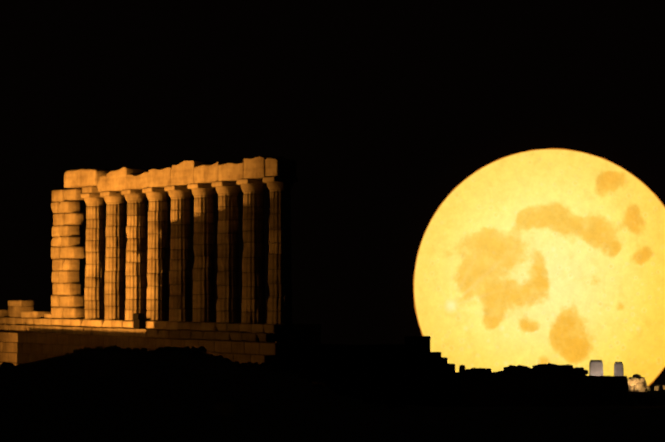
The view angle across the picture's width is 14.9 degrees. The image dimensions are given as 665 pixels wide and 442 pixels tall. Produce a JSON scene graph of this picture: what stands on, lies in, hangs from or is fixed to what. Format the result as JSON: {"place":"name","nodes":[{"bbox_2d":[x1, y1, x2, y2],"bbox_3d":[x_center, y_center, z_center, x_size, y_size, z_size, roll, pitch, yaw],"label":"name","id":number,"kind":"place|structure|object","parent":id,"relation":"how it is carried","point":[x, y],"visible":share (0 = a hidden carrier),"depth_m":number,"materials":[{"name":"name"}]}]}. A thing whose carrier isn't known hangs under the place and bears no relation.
{"place":"outdoors","nodes":[
{"label":"outdoors","id":0,"kind":"place"},
{"bbox_2d":[0,345,664,441],"bbox_3d":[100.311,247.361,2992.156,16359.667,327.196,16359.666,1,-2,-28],"label":"terrain","id":1,"kind":"structure","parent":0,"point":[125,395],"depth_m":40.65,"materials":[{"name":"black plant"}]},
{"bbox_2d":[0,331,346,366],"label":"podium","id":2,"kind":"object","parent":1,"relation":"on","point":[17,348],"visible":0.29,"depth_m":116.02,"materials":[{"name":"brown stone"}]},
{"bbox_2d":[0,317,320,344],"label":"stylobate","id":3,"kind":"object","parent":2,"relation":"on","point":[304,334],"visible":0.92,"depth_m":112.99,"materials":[{"name":"stone"}]},
{"bbox_2d":[0,300,57,318],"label":"loose blocks","id":4,"kind":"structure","parent":3,"relation":"on","point":[21,308],"depth_m":131.55,"materials":[{"name":"stone"}]},
{"bbox_2d":[51,188,84,318],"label":"stone pillar","id":5,"kind":"structure","parent":3,"relation":"on","point":[67,255],"depth_m":126.00,"materials":[{"name":"stone"}]},
{"bbox_2d":[81,193,105,318],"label":"column","id":6,"kind":"structure","parent":3,"relation":"on","point":[94,294],"depth_m":123.16,"materials":[{"name":"stone"}]},
{"bbox_2d":[100,191,125,319],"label":"column","id":7,"kind":"structure","parent":3,"relation":"on","point":[115,270],"depth_m":120.93,"materials":[{"name":"stone"}]},
{"bbox_2d":[121,189,146,319],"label":"column","id":8,"kind":"structure","parent":3,"relation":"on","point":[136,286],"depth_m":118.71,"materials":[{"name":"stone"}]},
{"bbox_2d":[133,313,144,328],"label":"floodlight housings","id":9,"kind":"object","parent":3,"relation":"on","point":[139,320],"visible":1,"depth_m":116.55,"materials":[{"name":"black metal"}]},
{"bbox_2d":[142,187,168,320],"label":"column","id":10,"kind":"structure","parent":3,"relation":"on","point":[157,287],"depth_m":116.47,"materials":[{"name":"stone"}]},
{"bbox_2d":[164,186,191,321],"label":"column","id":11,"kind":"structure","parent":3,"relation":"on","point":[180,309],"depth_m":114.24,"materials":[{"name":"stone"}]},
{"bbox_2d":[64,156,296,193],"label":"architrave","id":12,"kind":"object","parent":11,"relation":"on","point":[185,173],"visible":0.83,"depth_m":113.58,"materials":[{"name":"stone"}]},
{"bbox_2d":[188,183,215,321],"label":"column","id":13,"kind":"structure","parent":3,"relation":"on","point":[203,297],"depth_m":112.01,"materials":[{"name":"stone"}]},
{"bbox_2d":[212,181,240,322],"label":"column","id":14,"kind":"structure","parent":3,"relation":"on","point":[228,291],"depth_m":109.78,"materials":[{"name":"stone"}]},
{"bbox_2d":[237,179,266,323],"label":"column","id":15,"kind":"structure","parent":3,"relation":"on","point":[253,284],"depth_m":107.54,"materials":[{"name":"stone"}]},
{"bbox_2d":[263,176,297,323],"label":"column","id":16,"kind":"structure","parent":3,"relation":"on","point":[279,309],"depth_m":105.30,"materials":[{"name":"stone"}]},
{"bbox_2d":[252,336,460,405],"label":"podium end","id":17,"kind":"object","parent":1,"relation":"on","point":[413,370],"visible":0.56,"depth_m":106.41,"materials":[{"name":"black stone"}]},
{"bbox_2d":[459,363,627,393],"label":"ruined wall","id":18,"kind":"structure","parent":1,"relation":"on","point":[549,378],"depth_m":119.10,"materials":[{"name":"stone"}]},
{"bbox_2d":[589,360,623,375],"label":"stone blocks","id":19,"kind":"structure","parent":1,"relation":"on","point":[595,367],"depth_m":121.16,"materials":[{"name":"stone"}]},
{"bbox_2d":[627,374,664,391],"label":"rubble","id":20,"kind":"object","parent":1,"relation":"on","point":[637,383],"visible":1,"depth_m":125.43,"materials":[{"name":"stone"}]},
{"bbox_2d":[0,0,664,384],"label":"sky","id":21,"kind":"structure","parent":0,"point":[382,108],"materials":[{"name":"black"}]},
{"bbox_2d":[413,148,664,385],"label":"moon","id":22,"kind":"object","parent":21,"relation":"in","point":[532,257],"visible":0.88,"depth_m":3990.28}
]}

